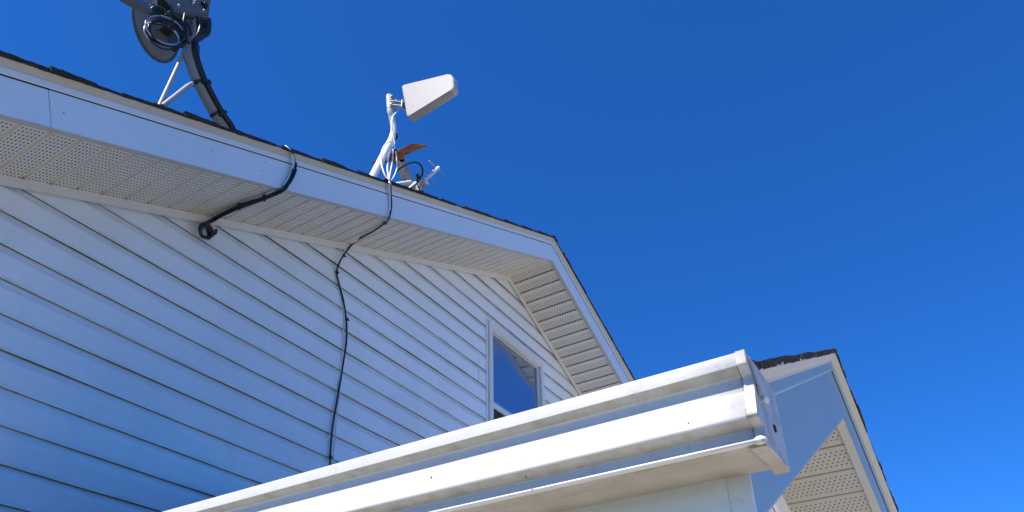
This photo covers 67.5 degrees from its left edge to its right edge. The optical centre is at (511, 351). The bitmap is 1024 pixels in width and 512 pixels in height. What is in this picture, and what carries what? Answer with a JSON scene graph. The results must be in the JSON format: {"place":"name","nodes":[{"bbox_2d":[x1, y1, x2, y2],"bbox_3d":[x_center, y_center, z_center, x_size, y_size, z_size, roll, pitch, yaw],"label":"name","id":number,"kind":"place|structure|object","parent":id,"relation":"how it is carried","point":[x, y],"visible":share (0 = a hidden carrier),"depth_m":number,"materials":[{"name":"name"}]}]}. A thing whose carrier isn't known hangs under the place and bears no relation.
{"place":"outdoors","nodes":[
{"label":"outdoors","id":0,"kind":"place"},
{"bbox_2d":[0,0,1023,511],"label":"sky","id":1,"kind":"structure","parent":0,"point":[766,179],"materials":[{"name":"blue"}]},
{"label":"ground","id":2,"kind":"structure","parent":0,"visible":0},
{"bbox_2d":[0,50,635,511],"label":"house","id":3,"kind":"structure","parent":2,"relation":"on","point":[158,352],"depth_m":3.67,"materials":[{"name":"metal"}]},
{"bbox_2d":[120,0,235,130],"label":"satellite dish","id":4,"kind":"object","parent":3,"relation":"attached to","point":[191,18],"visible":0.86,"depth_m":3.59,"materials":[{"name":"grey paint"}]},
{"bbox_2d":[143,15,185,49],"bbox_3d":[-1.547,-1.415,3.416,0.038,0.207,0.201,-18,-34,27],"label":"cable coil","id":5,"kind":"object","parent":4,"relation":"hanging from","point":[154,40],"visible":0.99,"depth_m":3.39,"materials":[{"name":"metal"}]},
{"bbox_2d":[198,145,296,239],"bbox_3d":[-1.305,-0.774,3.803,0.485,0.430,0.110,-11,-31,17],"label":"cable bundle","id":6,"kind":"object","parent":3,"relation":"hanging from","point":[210,230],"visible":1,"depth_m":3.77,"materials":[{"name":"rubber"}]},
{"bbox_2d":[329,181,391,464],"bbox_3d":[-0.877,-0.018,4.223,0.182,2.037,0.571,16,-34,-27],"label":"antenna cable","id":7,"kind":"object","parent":3,"relation":"hanging from","point":[346,319],"visible":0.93,"depth_m":4.50,"materials":[{"name":"black plastic"}]},
{"bbox_2d":[380,109,398,181],"bbox_3d":[-0.765,-1.306,4.773,0.083,0.798,0.204,-4,-30,5],"label":"coax loop","id":8,"kind":"object","parent":3,"relation":"attached to","point":[386,179],"visible":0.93,"depth_m":4.76,"materials":[{"name":"white plastic"}]},
{"bbox_2d":[372,143,427,188],"bbox_3d":[-0.753,-1.173,5.166,0.322,0.615,0.427,16,-34,-28],"label":"dish mount","id":9,"kind":"object","parent":3,"relation":"on","point":[406,177],"visible":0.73,"depth_m":5.27,"materials":[{"name":"beige metal"}]},
{"bbox_2d":[415,160,446,190],"bbox_3d":[-0.584,-1.142,5.267,0.093,0.415,0.361,-21,-35,31],"label":"yagi antenna","id":10,"kind":"object","parent":9,"relation":"attached to","point":[424,182],"visible":0.64,"depth_m":5.23,"materials":[{"name":"white paint"}]},
{"bbox_2d":[396,161,423,191],"bbox_3d":[-0.668,-1.184,5.030,0.026,0.304,0.287,-18,-34,27],"label":"cable loop","id":11,"kind":"object","parent":10,"relation":"attached to","point":[418,176],"visible":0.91,"depth_m":5.08,"materials":[{"name":"black plastic"}]},
{"bbox_2d":[370,74,457,176],"bbox_3d":[-0.647,-1.388,4.744,0.659,0.904,0.278,-18,-34,27],"label":"panel antenna","id":12,"kind":"object","parent":3,"relation":"on","point":[422,98],"visible":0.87,"depth_m":4.83,"materials":[{"name":"white paint"}]},
{"bbox_2d":[484,318,544,421],"bbox_3d":[0.027,0.468,6.173,0.075,1.248,0.910,-18,-34,27],"label":"window","id":13,"kind":"structure","parent":3,"relation":"in","point":[514,385],"depth_m":6.25,"materials":[{"name":"plastic"}]},
{"bbox_2d":[164,348,898,511],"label":"house extension","id":14,"kind":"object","parent":2,"relation":"on","point":[740,431],"visible":1,"depth_m":1.13,"materials":[{"name":"metal"}]}
]}

